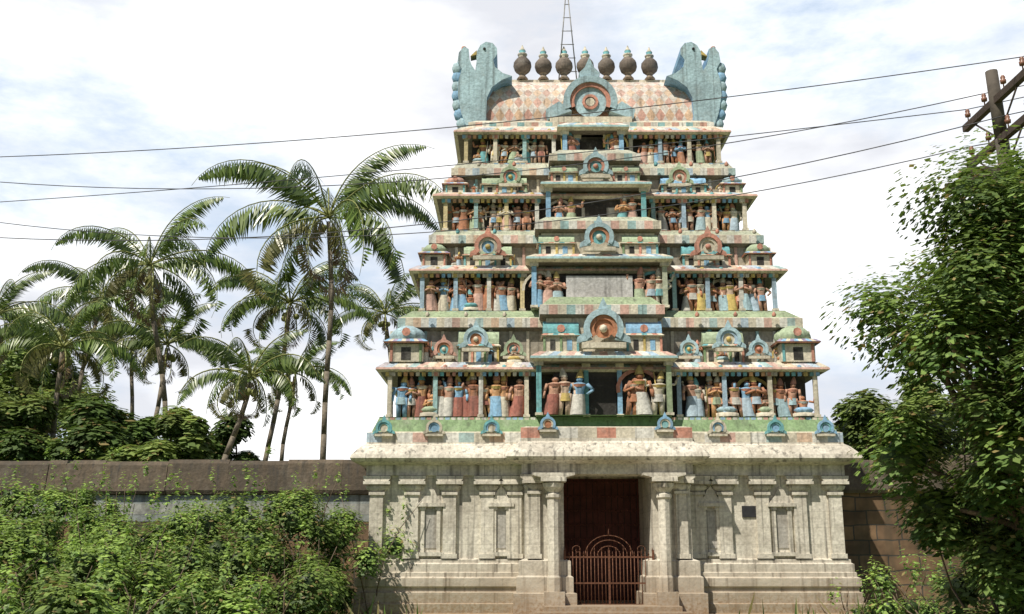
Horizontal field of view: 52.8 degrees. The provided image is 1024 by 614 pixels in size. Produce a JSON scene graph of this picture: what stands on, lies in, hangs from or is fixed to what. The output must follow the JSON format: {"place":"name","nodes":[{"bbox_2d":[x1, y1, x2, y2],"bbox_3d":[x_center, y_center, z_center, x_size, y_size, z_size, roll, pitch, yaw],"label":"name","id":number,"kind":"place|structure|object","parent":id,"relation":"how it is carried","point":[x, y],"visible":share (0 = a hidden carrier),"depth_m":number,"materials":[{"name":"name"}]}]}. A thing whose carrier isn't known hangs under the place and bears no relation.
{"place":"outdoors","nodes":[
{"label":"outdoors","id":0,"kind":"place"},
{"bbox_2d":[0,0,1023,460],"label":"sky","id":1,"kind":"structure","parent":0,"point":[77,76],"materials":[{"name":"white"}]},
{"label":"ground","id":2,"kind":"structure","parent":0,"visible":0},
{"bbox_2d":[0,405,24,460],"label":"tree","id":3,"kind":"object","parent":2,"relation":"on","point":[11,428],"depth_m":39.81,"materials":[{"name":"green plant"}]},
{"bbox_2d":[0,394,63,457],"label":"tree","id":4,"kind":"object","parent":2,"relation":"on","point":[16,416],"depth_m":40.79,"materials":[{"name":"green plant"}]},
{"bbox_2d":[0,271,71,376],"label":"coconut palm","id":5,"kind":"object","parent":2,"relation":"on","point":[44,310],"visible":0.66,"depth_m":47.90,"materials":[{"name":"green plant"}]},
{"bbox_2d":[0,270,71,375],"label":"coconut palm rachis","id":6,"kind":"object","parent":5,"relation":"attached to","point":[3,310],"visible":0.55,"depth_m":47.89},
{"bbox_2d":[0,294,89,382],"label":"coconut palm","id":7,"kind":"object","parent":2,"relation":"on","point":[55,324],"depth_m":57.95,"materials":[{"name":"green plant"}]},
{"bbox_2d":[1,298,85,369],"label":"coconut palm rachis","id":8,"kind":"object","parent":7,"relation":"attached to","point":[56,327],"visible":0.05,"depth_m":58.68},
{"bbox_2d":[0,337,106,437],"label":"tree","id":9,"kind":"object","parent":2,"relation":"on","point":[5,372],"depth_m":56.47,"materials":[{"name":"green plant"}]},
{"bbox_2d":[0,297,143,437],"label":"coconut palm","id":10,"kind":"object","parent":2,"relation":"on","point":[99,347],"depth_m":41.85,"materials":[{"name":"green plant"}]},
{"bbox_2d":[0,296,144,398],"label":"coconut palm rachis","id":11,"kind":"object","parent":10,"relation":"attached to","point":[60,344],"visible":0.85,"depth_m":42.05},
{"bbox_2d":[0,384,158,440],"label":"tree","id":12,"kind":"object","parent":2,"relation":"on","point":[64,406],"depth_m":49.82,"materials":[{"name":"green plant"}]},
{"bbox_2d":[0,396,175,460],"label":"tree","id":13,"kind":"object","parent":2,"relation":"on","point":[109,419],"depth_m":38.44,"materials":[{"name":"green plant"}]},
{"bbox_2d":[22,261,184,408],"bbox_3d":[-20.569,5.477,50.639,8.283,16.292,6.960,0,-13,0],"label":"coconut palm","id":14,"kind":"object","parent":2,"relation":"on","point":[68,273],"depth_m":51.31,"materials":[{"name":"green plant"}]},
{"bbox_2d":[20,260,192,352],"bbox_3d":[-20.571,-0.049,51.934,8.291,4.963,6.969,0,-13,0],"label":"coconut palm rachis","id":15,"kind":"object","parent":14,"relation":"attached to","point":[89,292],"visible":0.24,"depth_m":51.57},
{"bbox_2d":[76,294,200,414],"bbox_3d":[-20.764,6.904,55.711,6.582,15.859,6.262,0,-13,0],"label":"coconut palm","id":16,"kind":"object","parent":2,"relation":"on","point":[169,320],"depth_m":56.32,"materials":[{"name":"green plant"}]},
{"bbox_2d":[85,305,201,379],"bbox_3d":[-20.752,1.569,56.961,6.564,4.924,6.266,0,-13,0],"label":"coconut palm rachis","id":17,"kind":"object","parent":16,"relation":"attached to","point":[133,335],"visible":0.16,"depth_m":57.18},
{"bbox_2d":[55,197,243,439],"bbox_3d":[-15.526,3.574,43.974,8.322,16.958,7.630,0,-13,0],"label":"coconut palm","id":18,"kind":"object","parent":2,"relation":"on","point":[112,266],"depth_m":44.44,"materials":[{"name":"green plant"}]},
{"bbox_2d":[51,196,245,340],"bbox_3d":[-15.532,-1.701,45.198,8.324,6.149,7.605,0,-13,0],"label":"coconut palm rachis","id":19,"kind":"object","parent":18,"relation":"attached to","point":[150,264],"visible":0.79,"depth_m":44.80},
{"bbox_2d":[97,405,216,460],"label":"tree","id":20,"kind":"object","parent":2,"relation":"on","point":[181,426],"depth_m":37.03,"materials":[{"name":"green plant"}]},
{"bbox_2d":[86,294,230,417],"bbox_3d":[-16.455,6.339,47.948,6.245,13.371,6.975,0,-13,0],"label":"coconut palm","id":21,"kind":"object","parent":2,"relation":"on","point":[110,329],"depth_m":48.45,"materials":[{"name":"green plant"}]},
{"bbox_2d":[86,293,231,391],"bbox_3d":[-16.597,1.885,49.001,5.957,4.246,6.959,0,-13,0],"label":"coconut palm rachis","id":22,"kind":"object","parent":21,"relation":"attached to","point":[172,357],"visible":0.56,"depth_m":48.78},
{"bbox_2d":[168,412,263,460],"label":"tree","id":23,"kind":"object","parent":2,"relation":"on","point":[222,434],"depth_m":42.91,"materials":[{"name":"green plant"}]},
{"bbox_2d":[178,330,325,459],"bbox_3d":[-9.354,5.537,36.548,5.103,9.746,5.548,0,-13,0],"label":"coconut palm","id":24,"kind":"object","parent":2,"relation":"on","point":[292,365],"depth_m":37.03,"materials":[{"name":"green plant"}]},
{"bbox_2d":[175,329,327,427],"bbox_3d":[-9.360,2.492,37.258,5.111,3.516,5.521,0,-13,0],"label":"coconut palm rachis","id":25,"kind":"object","parent":24,"relation":"attached to","point":[249,391],"visible":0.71,"depth_m":37.19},
{"bbox_2d":[214,260,373,460],"bbox_3d":[-10.155,4.909,45.418,7.745,15.008,7.477,0,-13,0],"label":"coconut palm","id":26,"kind":"object","parent":2,"relation":"on","point":[268,315],"depth_m":46.31,"materials":[{"name":"green plant"}]},
{"bbox_2d":[214,261,375,362],"bbox_3d":[-10.142,-0.084,46.591,7.724,4.775,7.484,0,-13,0],"label":"coconut palm rachis","id":27,"kind":"object","parent":26,"relation":"attached to","point":[290,300],"visible":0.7,"depth_m":46.74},
{"bbox_2d":[246,340,350,460],"bbox_3d":[-11.182,7.825,52.132,5.799,12.412,6.344,0,-13,0],"label":"coconut palm","id":28,"kind":"object","parent":2,"relation":"on","point":[314,351],"depth_m":52.77,"materials":[{"name":"green plant"}]},
{"bbox_2d":[244,339,351,414],"bbox_3d":[-11.086,3.666,53.285,5.510,3.811,6.066,4,-14,-16],"label":"coconut palm rachis","id":29,"kind":"object","parent":28,"relation":"attached to","point":[295,381],"visible":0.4,"depth_m":52.82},
{"bbox_2d":[198,144,442,458],"bbox_3d":[-7.785,2.099,41.519,11.061,18.728,9.836,0,-13,0],"label":"coconut palm","id":30,"kind":"object","parent":2,"relation":"on","point":[381,244],"depth_m":42.55,"materials":[{"name":"green plant"}]},
{"bbox_2d":[191,144,442,312],"bbox_3d":[-7.867,-3.561,42.974,10.194,7.058,9.672,3,-13,-12],"label":"coconut palm rachis","id":31,"kind":"object","parent":30,"relation":"attached to","point":[327,213],"visible":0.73,"depth_m":42.98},
{"bbox_2d":[332,274,419,414],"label":"coconut palm","id":32,"kind":"object","parent":2,"relation":"on","point":[350,316],"depth_m":53.99,"materials":[{"name":"green plant"}]},
{"bbox_2d":[339,273,419,349],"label":"coconut palm rachis","id":33,"kind":"object","parent":32,"relation":"attached to","point":[385,311],"visible":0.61,"depth_m":54.34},
{"bbox_2d":[18,593,950,613],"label":"grass tufts","id":34,"kind":"object","parent":2,"relation":"on","point":[749,611],"visible":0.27,"depth_m":24.84,"materials":[{"name":"green plant"}]},
{"bbox_2d":[0,455,1008,613],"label":"compound wall","id":35,"kind":"structure","parent":2,"relation":"on","point":[869,528],"depth_m":29.68,"materials":[{"name":"stone"}]},
{"bbox_2d":[0,393,1023,613],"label":"shrubs","id":36,"kind":"object","parent":2,"relation":"on","point":[95,584],"depth_m":23.29,"materials":[{"name":"green plant"}]},
{"bbox_2d":[349,0,866,613],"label":"temple tower","id":37,"kind":"structure","parent":2,"relation":"on","point":[635,380],"depth_m":28.52,"materials":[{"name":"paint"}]},
{"bbox_2d":[564,529,653,604],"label":"iron gate","id":38,"kind":"structure","parent":37,"relation":"attached to","point":[609,582],"depth_m":26.52,"materials":[{"name":"brown metal"}]},
{"bbox_2d":[833,408,894,459],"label":"tree","id":39,"kind":"object","parent":2,"relation":"on","point":[862,449],"depth_m":41.41,"materials":[{"name":"green plant"}]},
{"bbox_2d":[830,388,984,459],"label":"tree","id":40,"kind":"object","parent":2,"relation":"on","point":[849,420],"depth_m":36.01,"materials":[{"name":"green plant"}]},
{"bbox_2d":[818,121,1023,613],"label":"tree","id":41,"kind":"object","parent":2,"relation":"on","point":[963,273],"depth_m":13.73,"materials":[{"name":"green plant"}]},
{"bbox_2d":[892,373,969,447],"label":"tree","id":42,"kind":"object","parent":2,"relation":"on","point":[905,389],"depth_m":39.80,"materials":[{"name":"green plant"}]},
{"bbox_2d":[899,329,1023,613],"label":"thicket","id":43,"kind":"object","parent":2,"relation":"on","point":[993,580],"depth_m":14.23,"materials":[{"name":"green plant"}]},
{"bbox_2d":[945,56,1023,323],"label":"utility pole","id":44,"kind":"object","parent":2,"relation":"on","point":[997,96],"visible":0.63,"depth_m":17.07,"materials":[{"name":"brown wood"}]},
{"bbox_2d":[0,56,1023,240],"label":"power lines","id":45,"kind":"object","parent":44,"relation":"attached to","point":[520,170],"visible":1,"depth_m":18.89,"materials":[{"name":"metal"}]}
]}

